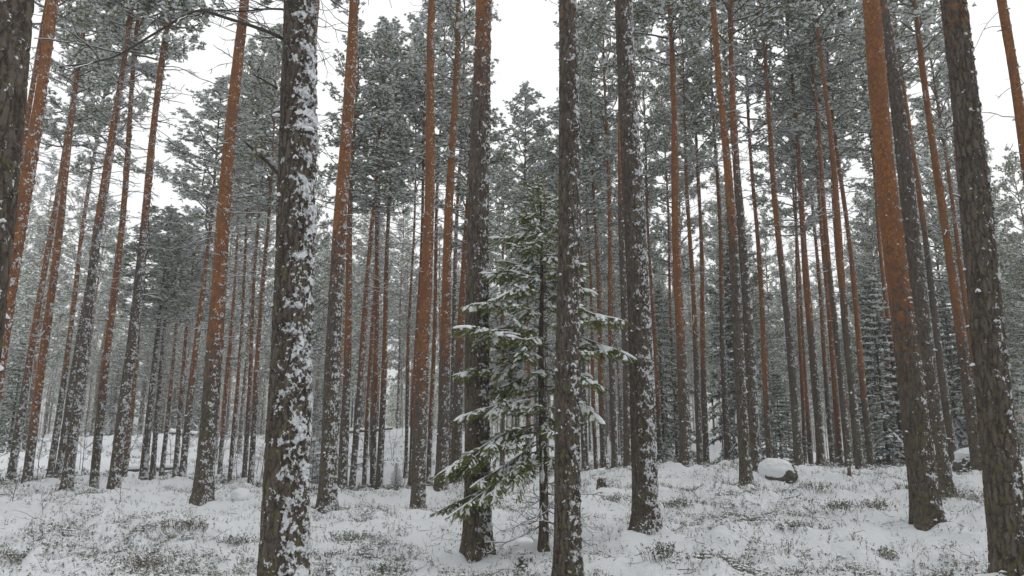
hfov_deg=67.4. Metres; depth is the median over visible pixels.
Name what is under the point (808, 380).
pine tree
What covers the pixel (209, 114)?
pine tree
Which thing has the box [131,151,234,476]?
pine tree
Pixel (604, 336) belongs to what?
pine tree
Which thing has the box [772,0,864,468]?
pine tree
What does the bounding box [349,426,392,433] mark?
fallen log
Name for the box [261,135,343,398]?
pine tree
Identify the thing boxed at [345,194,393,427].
pine tree
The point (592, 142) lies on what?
pine tree
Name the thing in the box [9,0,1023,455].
sky
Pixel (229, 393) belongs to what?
pine tree
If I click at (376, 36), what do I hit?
pine tree
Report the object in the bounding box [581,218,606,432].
pine tree
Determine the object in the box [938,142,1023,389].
pine tree
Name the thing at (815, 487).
heather clump
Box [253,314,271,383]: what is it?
pine tree
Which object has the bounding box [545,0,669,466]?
pine tree
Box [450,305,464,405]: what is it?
pine tree
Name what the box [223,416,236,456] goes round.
bare sapling
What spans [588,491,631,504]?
heather clump
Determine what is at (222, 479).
ground cover
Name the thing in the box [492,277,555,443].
pine tree
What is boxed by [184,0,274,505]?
pine tree
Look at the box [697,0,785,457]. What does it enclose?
pine tree
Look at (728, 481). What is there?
heather clump
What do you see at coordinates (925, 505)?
pine tree
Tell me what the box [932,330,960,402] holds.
pine tree
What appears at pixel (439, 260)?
pine tree
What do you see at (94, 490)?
heather clump
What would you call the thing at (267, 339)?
pine tree
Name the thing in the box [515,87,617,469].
pine tree
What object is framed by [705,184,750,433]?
pine tree
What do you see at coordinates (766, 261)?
pine tree
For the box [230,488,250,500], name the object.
snow hummock
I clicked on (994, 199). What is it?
pine tree
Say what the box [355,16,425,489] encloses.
pine tree
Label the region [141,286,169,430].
pine tree
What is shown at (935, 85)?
pine tree
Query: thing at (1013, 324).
pine tree
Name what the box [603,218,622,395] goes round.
pine tree
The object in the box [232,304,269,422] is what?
pine tree
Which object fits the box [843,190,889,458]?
pine tree
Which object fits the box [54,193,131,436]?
pine tree
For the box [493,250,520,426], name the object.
pine tree
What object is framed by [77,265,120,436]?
pine tree
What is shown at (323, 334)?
pine tree
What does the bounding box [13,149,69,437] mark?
pine tree
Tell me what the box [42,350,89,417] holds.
pine tree
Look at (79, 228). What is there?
pine tree
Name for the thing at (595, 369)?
pine tree
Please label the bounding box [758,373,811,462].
spruce tree
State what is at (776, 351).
pine tree
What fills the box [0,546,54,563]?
heather clump
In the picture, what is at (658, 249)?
pine tree
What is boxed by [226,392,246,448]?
bare sapling
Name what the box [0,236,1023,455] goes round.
distant wood
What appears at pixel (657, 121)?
pine tree
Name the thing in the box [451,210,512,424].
pine tree
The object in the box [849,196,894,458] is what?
pine tree
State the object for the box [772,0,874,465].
pine tree
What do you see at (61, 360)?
pine tree
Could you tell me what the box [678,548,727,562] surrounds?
heather clump
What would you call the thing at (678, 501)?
heather clump
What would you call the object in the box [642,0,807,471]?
pine tree
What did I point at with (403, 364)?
pine tree
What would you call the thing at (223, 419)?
pine tree
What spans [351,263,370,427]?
pine tree
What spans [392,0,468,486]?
pine tree
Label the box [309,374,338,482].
spruce tree
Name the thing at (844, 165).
pine tree
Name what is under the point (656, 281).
pine tree
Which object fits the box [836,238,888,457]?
pine tree
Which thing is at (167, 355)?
pine tree
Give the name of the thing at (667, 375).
pine tree
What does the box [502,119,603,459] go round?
pine tree
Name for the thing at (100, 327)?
pine tree
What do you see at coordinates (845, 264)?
pine tree
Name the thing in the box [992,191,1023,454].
pine tree
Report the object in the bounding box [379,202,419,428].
pine tree
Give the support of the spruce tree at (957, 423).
on the snowy ground at (876, 535)
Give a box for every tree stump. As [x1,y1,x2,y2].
[512,537,534,572]
[596,468,606,489]
[847,459,850,475]
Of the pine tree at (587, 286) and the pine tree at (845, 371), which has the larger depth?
the pine tree at (845, 371)
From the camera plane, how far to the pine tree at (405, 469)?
30.51 m
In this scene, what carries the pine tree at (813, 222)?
on the snowy ground at (876, 535)
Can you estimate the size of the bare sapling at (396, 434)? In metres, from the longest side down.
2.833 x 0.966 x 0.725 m
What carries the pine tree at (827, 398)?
on the snowy ground at (876, 535)
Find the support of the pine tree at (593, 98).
on the snowy ground at (876, 535)
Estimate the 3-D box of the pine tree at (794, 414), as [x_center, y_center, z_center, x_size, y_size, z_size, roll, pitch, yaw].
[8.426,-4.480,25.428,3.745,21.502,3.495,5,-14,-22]
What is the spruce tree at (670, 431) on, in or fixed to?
on the snowy ground at (876, 535)
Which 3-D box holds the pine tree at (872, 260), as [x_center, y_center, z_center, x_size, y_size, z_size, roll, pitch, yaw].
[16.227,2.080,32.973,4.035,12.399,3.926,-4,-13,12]
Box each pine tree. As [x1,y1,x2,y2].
[0,0,33,372]
[0,0,57,406]
[0,267,30,413]
[0,294,23,426]
[3,163,44,393]
[4,344,20,380]
[5,0,132,479]
[6,204,97,448]
[10,230,66,354]
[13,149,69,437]
[14,0,100,317]
[14,208,70,404]
[19,0,135,483]
[34,0,317,575]
[41,299,68,437]
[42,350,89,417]
[43,1,144,477]
[44,330,98,395]
[47,176,96,436]
[54,0,182,478]
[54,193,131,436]
[58,0,199,491]
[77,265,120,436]
[79,0,219,488]
[81,208,135,435]
[87,274,122,433]
[100,101,190,476]
[104,0,229,488]
[107,166,208,479]
[110,325,141,398]
[117,139,211,479]
[118,320,170,433]
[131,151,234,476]
[139,324,182,430]
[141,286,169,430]
[142,74,277,476]
[144,153,208,475]
[145,216,185,431]
[147,216,186,432]
[160,267,202,428]
[167,226,206,428]
[167,230,210,401]
[168,273,207,389]
[170,261,204,428]
[176,186,273,460]
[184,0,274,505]
[192,24,280,481]
[198,38,270,473]
[204,136,249,386]
[219,279,246,428]
[221,275,255,437]
[228,188,275,453]
[231,23,282,483]
[231,26,280,477]
[232,192,275,435]
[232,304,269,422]
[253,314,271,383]
[260,0,365,295]
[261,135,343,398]
[262,279,273,401]
[311,240,345,432]
[311,242,345,433]
[311,326,325,433]
[312,230,327,405]
[312,280,343,423]
[315,0,391,513]
[316,19,391,489]
[316,200,381,432]
[325,16,418,487]
[331,19,425,489]
[341,229,401,455]
[341,259,366,398]
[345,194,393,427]
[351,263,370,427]
[352,30,413,484]
[352,214,399,427]
[352,222,405,431]
[353,242,398,411]
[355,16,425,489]
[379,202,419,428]
[382,240,418,408]
[389,16,444,477]
[389,267,413,427]
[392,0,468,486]
[392,0,504,491]
[397,275,438,382]
[398,0,472,483]
[399,0,474,509]
[405,17,530,483]
[405,247,438,400]
[408,224,458,403]
[420,0,500,465]
[437,153,504,364]
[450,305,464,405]
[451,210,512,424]
[459,0,495,563]
[464,312,499,366]
[488,142,529,465]
[488,189,554,426]
[489,81,558,458]
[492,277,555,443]
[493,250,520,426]
[499,108,556,458]
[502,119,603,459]
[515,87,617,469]
[520,307,551,435]
[531,264,555,398]
[532,329,555,425]
[536,189,596,324]
[536,252,557,397]
[544,24,618,465]
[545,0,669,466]
[545,41,617,467]
[548,330,555,440]
[550,141,607,397]
[551,0,585,575]
[577,0,618,467]
[577,0,644,467]
[580,205,620,446]
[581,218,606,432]
[583,124,671,393]
[585,303,608,429]
[586,302,607,451]
[588,268,665,425]
[589,0,721,466]
[591,167,648,460]
[594,277,616,453]
[595,345,622,454]
[600,152,673,369]
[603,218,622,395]
[615,0,662,534]
[634,37,671,461]
[639,0,718,464]
[640,37,696,456]
[640,63,721,389]
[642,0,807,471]
[649,262,671,458]
[652,235,668,398]
[654,0,738,462]
[655,210,698,393]
[655,308,672,392]
[656,296,700,447]
[660,386,694,414]
[661,0,754,485]
[668,1,746,459]
[681,242,706,411]
[682,243,718,429]
[685,261,709,407]
[689,298,733,442]
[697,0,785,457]
[698,167,766,367]
[699,297,723,446]
[704,175,770,365]
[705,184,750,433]
[707,0,807,465]
[709,217,759,340]
[735,0,842,465]
[746,81,827,463]
[747,63,839,462]
[749,193,796,457]
[753,308,789,444]
[757,0,866,466]
[763,32,864,462]
[765,245,807,418]
[768,279,822,460]
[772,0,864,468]
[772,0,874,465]
[773,15,861,464]
[777,241,819,395]
[779,299,831,463]
[793,281,829,434]
[797,260,856,461]
[804,20,858,464]
[808,331,873,458]
[816,0,914,459]
[819,330,888,430]
[820,326,859,455]
[834,198,938,458]
[834,254,863,452]
[836,8,931,333]
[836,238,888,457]
[840,0,956,461]
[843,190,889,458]
[845,0,957,497]
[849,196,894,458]
[849,264,884,462]
[850,0,981,470]
[857,115,928,311]
[860,283,894,398]
[863,0,945,530]
[893,0,982,384]
[912,95,1015,402]
[914,43,1012,382]
[917,147,963,444]
[918,211,949,334]
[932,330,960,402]
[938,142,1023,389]
[940,0,1023,575]
[941,246,1011,404]
[952,125,1022,387]
[966,231,1023,420]
[975,0,1023,215]
[992,144,1023,339]
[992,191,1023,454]
[997,227,1023,442]
[1005,286,1023,422]
[1005,302,1023,381]
[1006,247,1023,356]
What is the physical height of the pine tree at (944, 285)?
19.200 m
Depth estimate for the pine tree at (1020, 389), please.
73.44 m
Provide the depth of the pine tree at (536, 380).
40.69 m
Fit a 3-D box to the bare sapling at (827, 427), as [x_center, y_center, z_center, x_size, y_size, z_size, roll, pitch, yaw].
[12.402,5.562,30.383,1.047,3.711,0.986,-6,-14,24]
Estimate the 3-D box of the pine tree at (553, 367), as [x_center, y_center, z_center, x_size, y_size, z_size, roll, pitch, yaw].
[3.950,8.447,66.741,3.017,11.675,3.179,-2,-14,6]
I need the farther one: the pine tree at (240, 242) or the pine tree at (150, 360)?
the pine tree at (150, 360)
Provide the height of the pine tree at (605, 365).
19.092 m
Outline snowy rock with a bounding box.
[758,458,797,483]
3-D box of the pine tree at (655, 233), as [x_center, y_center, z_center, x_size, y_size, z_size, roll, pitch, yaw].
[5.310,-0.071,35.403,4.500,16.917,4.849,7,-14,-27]
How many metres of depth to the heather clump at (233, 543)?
10.76 m
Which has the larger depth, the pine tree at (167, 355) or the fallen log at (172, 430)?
the pine tree at (167, 355)
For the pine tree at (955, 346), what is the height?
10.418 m
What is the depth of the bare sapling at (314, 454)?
25.86 m
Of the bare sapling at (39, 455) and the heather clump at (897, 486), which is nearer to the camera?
the heather clump at (897, 486)
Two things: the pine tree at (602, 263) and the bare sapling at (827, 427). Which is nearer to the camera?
the bare sapling at (827, 427)
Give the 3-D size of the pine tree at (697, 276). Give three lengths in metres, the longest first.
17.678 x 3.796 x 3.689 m
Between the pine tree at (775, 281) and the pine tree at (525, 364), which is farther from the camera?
the pine tree at (775, 281)
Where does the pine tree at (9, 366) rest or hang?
on the snowy ground at (876, 535)
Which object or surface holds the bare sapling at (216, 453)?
on the snowy ground at (876, 535)
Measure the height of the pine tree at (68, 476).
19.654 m
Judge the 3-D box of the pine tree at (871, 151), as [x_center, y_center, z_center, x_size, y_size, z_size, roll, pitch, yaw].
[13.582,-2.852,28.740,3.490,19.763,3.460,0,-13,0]
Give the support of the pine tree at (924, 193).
on the snowy ground at (876, 535)
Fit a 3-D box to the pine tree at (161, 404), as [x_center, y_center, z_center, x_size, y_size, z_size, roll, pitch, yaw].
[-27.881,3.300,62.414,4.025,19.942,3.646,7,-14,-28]
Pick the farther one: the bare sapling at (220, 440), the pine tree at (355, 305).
the pine tree at (355, 305)
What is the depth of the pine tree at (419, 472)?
17.38 m
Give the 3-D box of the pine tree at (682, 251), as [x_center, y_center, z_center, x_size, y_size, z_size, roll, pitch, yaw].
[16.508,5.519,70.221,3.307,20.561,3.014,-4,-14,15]
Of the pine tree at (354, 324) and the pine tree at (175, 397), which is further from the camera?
the pine tree at (175, 397)
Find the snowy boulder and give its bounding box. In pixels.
[952,447,969,472]
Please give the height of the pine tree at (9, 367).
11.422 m
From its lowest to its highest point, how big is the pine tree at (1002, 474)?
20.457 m
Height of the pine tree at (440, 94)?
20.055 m
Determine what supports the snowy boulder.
on the snowy ground at (876, 535)
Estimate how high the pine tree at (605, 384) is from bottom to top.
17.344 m
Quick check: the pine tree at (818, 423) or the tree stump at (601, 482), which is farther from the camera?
the pine tree at (818, 423)
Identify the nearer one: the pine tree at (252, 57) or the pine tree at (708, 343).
the pine tree at (252, 57)
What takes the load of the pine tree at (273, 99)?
on the snowy ground at (876, 535)
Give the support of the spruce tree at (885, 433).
on the snowy ground at (876, 535)
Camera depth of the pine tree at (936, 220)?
31.84 m
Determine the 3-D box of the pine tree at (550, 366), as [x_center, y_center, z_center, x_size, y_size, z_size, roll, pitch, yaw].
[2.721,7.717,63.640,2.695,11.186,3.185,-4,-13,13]
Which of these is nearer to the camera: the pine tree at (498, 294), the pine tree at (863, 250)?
the pine tree at (863, 250)
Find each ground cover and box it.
[0,425,1023,491]
[0,457,1023,575]
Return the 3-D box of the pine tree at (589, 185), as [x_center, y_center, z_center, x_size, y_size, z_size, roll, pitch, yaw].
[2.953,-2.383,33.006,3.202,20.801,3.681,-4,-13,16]
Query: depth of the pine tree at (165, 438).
29.94 m
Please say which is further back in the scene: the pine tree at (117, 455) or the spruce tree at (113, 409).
the spruce tree at (113, 409)
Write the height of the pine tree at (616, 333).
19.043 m
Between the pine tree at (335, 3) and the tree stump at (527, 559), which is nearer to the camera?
the tree stump at (527, 559)
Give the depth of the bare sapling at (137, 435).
31.76 m
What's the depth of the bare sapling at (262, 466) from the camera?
23.40 m
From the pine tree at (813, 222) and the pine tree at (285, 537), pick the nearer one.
the pine tree at (285, 537)
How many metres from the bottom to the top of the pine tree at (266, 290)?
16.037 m
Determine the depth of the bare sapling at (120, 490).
14.53 m
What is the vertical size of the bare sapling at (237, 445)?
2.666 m
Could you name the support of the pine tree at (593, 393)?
on the snowy ground at (876, 535)
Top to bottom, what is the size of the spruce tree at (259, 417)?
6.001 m
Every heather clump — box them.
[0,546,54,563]
[62,487,111,495]
[105,554,191,573]
[139,518,214,532]
[214,533,259,545]
[323,529,367,541]
[360,560,431,575]
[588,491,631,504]
[636,540,682,561]
[659,498,698,508]
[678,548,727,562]
[720,478,760,486]
[763,520,830,534]
[799,478,837,493]
[802,498,873,511]
[851,496,895,510]
[870,543,919,560]
[881,482,907,491]
[941,490,983,501]
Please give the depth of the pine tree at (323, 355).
36.18 m
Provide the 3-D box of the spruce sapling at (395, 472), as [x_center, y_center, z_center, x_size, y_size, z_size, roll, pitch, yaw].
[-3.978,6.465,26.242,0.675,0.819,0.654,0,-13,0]
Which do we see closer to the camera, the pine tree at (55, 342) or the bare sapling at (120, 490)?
the bare sapling at (120, 490)
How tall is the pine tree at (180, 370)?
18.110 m
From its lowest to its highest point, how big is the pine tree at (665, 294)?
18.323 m
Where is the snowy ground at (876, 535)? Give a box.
[0,428,1023,575]
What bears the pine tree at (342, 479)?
on the snowy ground at (876, 535)
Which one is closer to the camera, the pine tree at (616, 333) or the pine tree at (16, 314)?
the pine tree at (616, 333)
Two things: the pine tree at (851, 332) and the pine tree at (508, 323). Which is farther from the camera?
the pine tree at (508, 323)
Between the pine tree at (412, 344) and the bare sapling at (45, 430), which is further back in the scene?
the pine tree at (412, 344)
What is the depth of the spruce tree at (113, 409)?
59.45 m
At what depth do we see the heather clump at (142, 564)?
9.28 m
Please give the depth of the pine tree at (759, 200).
34.03 m
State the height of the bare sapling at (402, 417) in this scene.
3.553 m
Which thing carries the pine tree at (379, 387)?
on the snowy ground at (876, 535)
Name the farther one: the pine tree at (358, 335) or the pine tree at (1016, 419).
the pine tree at (358, 335)
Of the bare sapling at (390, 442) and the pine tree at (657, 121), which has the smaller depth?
the pine tree at (657, 121)
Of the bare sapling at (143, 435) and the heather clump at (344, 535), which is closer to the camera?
the heather clump at (344, 535)
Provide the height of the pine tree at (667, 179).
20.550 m
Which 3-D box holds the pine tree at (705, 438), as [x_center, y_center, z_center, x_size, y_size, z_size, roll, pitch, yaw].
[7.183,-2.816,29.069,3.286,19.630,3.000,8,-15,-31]
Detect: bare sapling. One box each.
[0,468,27,501]
[20,372,58,474]
[38,416,52,450]
[41,490,57,513]
[78,370,105,474]
[110,472,124,501]
[129,394,155,457]
[133,401,160,470]
[161,402,173,463]
[166,383,198,448]
[196,399,243,458]
[216,421,231,464]
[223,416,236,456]
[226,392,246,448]
[228,416,244,464]
[229,428,242,478]
[230,415,243,457]
[235,383,262,456]
[255,419,265,478]
[257,448,263,483]
[310,390,321,455]
[310,390,321,479]
[312,413,319,490]
[385,413,401,454]
[390,408,400,454]
[394,382,405,435]
[763,407,787,455]
[813,389,834,457]
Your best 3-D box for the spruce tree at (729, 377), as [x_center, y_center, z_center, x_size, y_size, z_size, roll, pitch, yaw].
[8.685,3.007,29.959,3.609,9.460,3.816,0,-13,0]
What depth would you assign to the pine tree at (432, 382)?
27.95 m
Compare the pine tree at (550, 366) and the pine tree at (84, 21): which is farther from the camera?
the pine tree at (550, 366)
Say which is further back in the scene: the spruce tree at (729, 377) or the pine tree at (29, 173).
the spruce tree at (729, 377)
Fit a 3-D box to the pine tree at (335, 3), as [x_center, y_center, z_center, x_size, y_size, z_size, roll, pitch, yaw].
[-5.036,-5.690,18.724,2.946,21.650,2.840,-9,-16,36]
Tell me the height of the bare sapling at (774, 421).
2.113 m
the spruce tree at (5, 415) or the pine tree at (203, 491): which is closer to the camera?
the pine tree at (203, 491)
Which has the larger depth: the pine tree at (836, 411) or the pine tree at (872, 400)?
the pine tree at (872, 400)
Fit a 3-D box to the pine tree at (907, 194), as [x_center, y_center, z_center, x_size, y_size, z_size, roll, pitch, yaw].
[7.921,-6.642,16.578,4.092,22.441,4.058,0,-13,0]
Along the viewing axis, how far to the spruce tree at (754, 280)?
33.51 m
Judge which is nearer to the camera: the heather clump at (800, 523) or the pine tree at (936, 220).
the heather clump at (800, 523)
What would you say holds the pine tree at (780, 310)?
on the snowy ground at (876, 535)
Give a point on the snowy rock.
(779, 469)
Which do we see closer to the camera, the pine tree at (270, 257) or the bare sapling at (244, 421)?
the bare sapling at (244, 421)
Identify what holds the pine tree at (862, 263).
on the snowy ground at (876, 535)
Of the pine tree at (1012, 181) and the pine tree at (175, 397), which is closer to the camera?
the pine tree at (1012, 181)
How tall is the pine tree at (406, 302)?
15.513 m
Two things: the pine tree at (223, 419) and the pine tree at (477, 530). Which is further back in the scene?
the pine tree at (223, 419)
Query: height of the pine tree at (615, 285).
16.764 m
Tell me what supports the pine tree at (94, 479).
on the snowy ground at (876, 535)
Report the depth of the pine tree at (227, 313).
40.18 m
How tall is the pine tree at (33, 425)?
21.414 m
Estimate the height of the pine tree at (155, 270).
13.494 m
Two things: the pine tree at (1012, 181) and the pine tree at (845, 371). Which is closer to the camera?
the pine tree at (1012, 181)
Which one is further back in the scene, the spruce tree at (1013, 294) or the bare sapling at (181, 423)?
the spruce tree at (1013, 294)
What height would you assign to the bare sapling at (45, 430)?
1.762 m
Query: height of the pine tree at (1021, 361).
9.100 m
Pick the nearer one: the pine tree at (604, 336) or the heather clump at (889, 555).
the heather clump at (889, 555)
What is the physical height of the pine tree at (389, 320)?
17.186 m
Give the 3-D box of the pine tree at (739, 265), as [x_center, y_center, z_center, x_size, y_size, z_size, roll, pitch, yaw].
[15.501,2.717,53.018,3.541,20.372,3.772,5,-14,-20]
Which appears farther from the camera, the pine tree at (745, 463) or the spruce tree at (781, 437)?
the spruce tree at (781, 437)
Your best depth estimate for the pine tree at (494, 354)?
65.91 m
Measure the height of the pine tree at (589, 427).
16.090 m
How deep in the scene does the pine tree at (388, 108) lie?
25.37 m
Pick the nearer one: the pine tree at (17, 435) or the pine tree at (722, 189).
the pine tree at (17, 435)
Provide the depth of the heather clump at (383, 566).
9.23 m
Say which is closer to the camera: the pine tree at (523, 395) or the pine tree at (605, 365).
the pine tree at (605, 365)
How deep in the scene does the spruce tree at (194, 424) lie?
61.44 m
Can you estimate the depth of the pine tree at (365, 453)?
29.15 m
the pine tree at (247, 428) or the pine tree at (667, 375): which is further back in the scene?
the pine tree at (667, 375)
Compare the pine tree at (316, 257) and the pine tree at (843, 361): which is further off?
the pine tree at (316, 257)
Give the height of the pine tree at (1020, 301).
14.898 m
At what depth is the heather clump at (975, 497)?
12.53 m
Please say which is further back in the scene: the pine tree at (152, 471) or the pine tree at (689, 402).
the pine tree at (689, 402)
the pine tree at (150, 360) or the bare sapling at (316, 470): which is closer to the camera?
the bare sapling at (316, 470)
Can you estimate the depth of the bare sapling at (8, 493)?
12.54 m
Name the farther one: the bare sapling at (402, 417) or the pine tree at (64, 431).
the bare sapling at (402, 417)
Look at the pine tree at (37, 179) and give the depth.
52.92 m
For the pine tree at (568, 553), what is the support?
on the snowy ground at (876, 535)
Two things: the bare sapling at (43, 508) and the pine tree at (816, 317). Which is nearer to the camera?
the bare sapling at (43, 508)
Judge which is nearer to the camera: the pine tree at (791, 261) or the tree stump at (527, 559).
the tree stump at (527, 559)
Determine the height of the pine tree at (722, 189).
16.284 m
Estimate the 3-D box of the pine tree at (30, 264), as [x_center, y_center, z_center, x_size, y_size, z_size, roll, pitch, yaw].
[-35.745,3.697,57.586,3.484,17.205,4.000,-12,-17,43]
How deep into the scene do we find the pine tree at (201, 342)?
60.00 m
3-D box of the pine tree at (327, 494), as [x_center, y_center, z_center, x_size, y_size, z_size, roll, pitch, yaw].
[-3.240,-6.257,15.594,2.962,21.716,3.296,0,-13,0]
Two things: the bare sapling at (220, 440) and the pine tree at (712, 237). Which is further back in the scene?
the pine tree at (712, 237)
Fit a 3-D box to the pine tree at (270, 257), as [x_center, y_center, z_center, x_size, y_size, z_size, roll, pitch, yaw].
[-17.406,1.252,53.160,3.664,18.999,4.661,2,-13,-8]
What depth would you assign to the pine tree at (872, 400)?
61.19 m
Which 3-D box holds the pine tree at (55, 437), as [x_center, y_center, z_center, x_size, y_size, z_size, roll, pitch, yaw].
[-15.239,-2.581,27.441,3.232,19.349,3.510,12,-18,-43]
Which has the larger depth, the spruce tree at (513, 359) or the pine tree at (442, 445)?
the pine tree at (442, 445)
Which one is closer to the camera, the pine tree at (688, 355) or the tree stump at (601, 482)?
the tree stump at (601, 482)
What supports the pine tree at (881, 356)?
on the snowy ground at (876, 535)
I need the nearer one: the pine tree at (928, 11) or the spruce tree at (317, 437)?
the pine tree at (928, 11)
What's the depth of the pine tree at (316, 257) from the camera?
56.57 m
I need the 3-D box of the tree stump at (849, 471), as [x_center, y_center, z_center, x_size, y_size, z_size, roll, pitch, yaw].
[7.249,3.974,16.531,0.101,0.553,0.094,0,-13,0]
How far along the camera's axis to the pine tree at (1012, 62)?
15.19 m
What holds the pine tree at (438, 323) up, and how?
on the snowy ground at (876, 535)
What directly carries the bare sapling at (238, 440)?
on the snowy ground at (876, 535)
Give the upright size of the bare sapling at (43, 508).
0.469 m
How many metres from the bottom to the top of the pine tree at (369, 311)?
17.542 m
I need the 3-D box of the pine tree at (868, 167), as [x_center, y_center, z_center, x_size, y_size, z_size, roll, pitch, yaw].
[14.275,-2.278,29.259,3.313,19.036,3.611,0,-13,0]
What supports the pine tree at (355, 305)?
on the snowy ground at (876, 535)
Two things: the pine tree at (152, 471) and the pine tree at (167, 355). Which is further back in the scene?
the pine tree at (167, 355)
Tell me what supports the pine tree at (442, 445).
on the snowy ground at (876, 535)
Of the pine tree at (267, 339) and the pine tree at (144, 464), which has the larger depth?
the pine tree at (267, 339)
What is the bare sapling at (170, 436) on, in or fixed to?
on the snowy ground at (876, 535)
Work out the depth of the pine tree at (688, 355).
49.29 m
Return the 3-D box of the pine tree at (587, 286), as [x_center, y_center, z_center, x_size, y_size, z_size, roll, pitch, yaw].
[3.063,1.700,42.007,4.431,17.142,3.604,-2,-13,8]
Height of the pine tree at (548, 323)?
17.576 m
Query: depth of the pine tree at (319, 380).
71.51 m
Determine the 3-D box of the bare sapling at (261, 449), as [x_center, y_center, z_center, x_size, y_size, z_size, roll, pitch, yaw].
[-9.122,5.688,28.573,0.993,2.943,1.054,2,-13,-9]
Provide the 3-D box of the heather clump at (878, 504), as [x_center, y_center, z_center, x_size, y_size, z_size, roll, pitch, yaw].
[5.692,3.392,12.061,0.664,0.237,0.677,0,-13,0]
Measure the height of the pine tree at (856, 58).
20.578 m
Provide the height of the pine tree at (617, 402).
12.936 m
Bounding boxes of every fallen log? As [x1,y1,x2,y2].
[128,464,179,471]
[170,428,198,435]
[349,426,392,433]
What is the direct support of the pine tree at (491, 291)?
on the snowy ground at (876, 535)
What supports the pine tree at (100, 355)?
on the snowy ground at (876, 535)
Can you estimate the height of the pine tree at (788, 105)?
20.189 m
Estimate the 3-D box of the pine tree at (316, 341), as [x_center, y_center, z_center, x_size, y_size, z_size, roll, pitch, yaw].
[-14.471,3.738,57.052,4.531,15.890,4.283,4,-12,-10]
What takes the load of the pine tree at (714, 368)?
on the snowy ground at (876, 535)
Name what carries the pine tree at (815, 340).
on the snowy ground at (876, 535)
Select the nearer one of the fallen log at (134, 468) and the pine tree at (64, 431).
the pine tree at (64, 431)
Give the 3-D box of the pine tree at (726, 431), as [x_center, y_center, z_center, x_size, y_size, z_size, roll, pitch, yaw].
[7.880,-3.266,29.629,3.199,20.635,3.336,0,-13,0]
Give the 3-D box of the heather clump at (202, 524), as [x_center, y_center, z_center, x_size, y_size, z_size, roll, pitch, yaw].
[-4.681,3.316,10.772,1.016,0.183,0.862,6,-14,-24]
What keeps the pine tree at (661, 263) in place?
on the snowy ground at (876, 535)
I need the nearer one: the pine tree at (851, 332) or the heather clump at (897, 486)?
the heather clump at (897, 486)
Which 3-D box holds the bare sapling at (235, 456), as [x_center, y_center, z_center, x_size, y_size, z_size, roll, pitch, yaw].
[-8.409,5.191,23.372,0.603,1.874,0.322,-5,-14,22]
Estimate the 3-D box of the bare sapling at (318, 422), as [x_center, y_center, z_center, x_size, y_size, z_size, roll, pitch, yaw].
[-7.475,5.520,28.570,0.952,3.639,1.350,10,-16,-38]
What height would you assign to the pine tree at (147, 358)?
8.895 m
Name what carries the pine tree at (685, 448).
on the snowy ground at (876, 535)
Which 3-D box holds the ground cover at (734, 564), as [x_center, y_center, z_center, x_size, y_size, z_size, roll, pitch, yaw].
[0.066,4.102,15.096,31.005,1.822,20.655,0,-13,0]
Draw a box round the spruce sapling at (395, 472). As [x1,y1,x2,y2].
[388,465,404,486]
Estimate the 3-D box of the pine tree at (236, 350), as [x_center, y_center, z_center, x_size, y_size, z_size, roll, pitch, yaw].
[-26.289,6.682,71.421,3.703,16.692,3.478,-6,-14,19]
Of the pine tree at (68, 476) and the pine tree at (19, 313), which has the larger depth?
the pine tree at (19, 313)
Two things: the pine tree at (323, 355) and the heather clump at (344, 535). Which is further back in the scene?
the pine tree at (323, 355)
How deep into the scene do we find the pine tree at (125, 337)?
64.30 m
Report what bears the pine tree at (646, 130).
on the snowy ground at (876, 535)
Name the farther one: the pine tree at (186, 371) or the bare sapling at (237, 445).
the pine tree at (186, 371)
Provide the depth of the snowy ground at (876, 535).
11.60 m
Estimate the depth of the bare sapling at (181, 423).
25.28 m
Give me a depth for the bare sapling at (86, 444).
26.20 m
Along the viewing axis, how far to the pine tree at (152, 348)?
54.01 m
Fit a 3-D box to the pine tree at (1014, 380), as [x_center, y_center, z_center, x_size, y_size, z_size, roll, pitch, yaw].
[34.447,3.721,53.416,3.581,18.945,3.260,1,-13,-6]
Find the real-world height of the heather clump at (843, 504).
0.186 m
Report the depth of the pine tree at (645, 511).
11.16 m
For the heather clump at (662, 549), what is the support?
on the snowy ground at (876, 535)
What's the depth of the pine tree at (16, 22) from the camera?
4.46 m
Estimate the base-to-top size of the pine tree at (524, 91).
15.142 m
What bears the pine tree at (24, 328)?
on the snowy ground at (876, 535)
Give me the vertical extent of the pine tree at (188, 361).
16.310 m
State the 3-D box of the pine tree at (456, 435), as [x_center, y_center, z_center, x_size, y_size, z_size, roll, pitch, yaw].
[-1.110,-1.184,20.905,3.609,13.699,3.322,12,-17,-42]
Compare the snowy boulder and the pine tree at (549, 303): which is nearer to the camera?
the snowy boulder
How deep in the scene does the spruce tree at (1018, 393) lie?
32.48 m
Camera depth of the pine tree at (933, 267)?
54.54 m
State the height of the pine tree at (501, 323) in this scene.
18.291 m
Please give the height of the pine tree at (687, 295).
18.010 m
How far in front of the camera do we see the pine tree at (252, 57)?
28.21 m
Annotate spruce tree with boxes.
[0,341,45,452]
[82,341,142,435]
[170,347,203,430]
[235,372,266,434]
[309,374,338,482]
[428,173,639,553]
[618,287,702,461]
[695,250,783,462]
[698,215,784,397]
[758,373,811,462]
[835,276,905,466]
[930,302,975,449]
[948,286,1023,456]
[1001,254,1023,385]

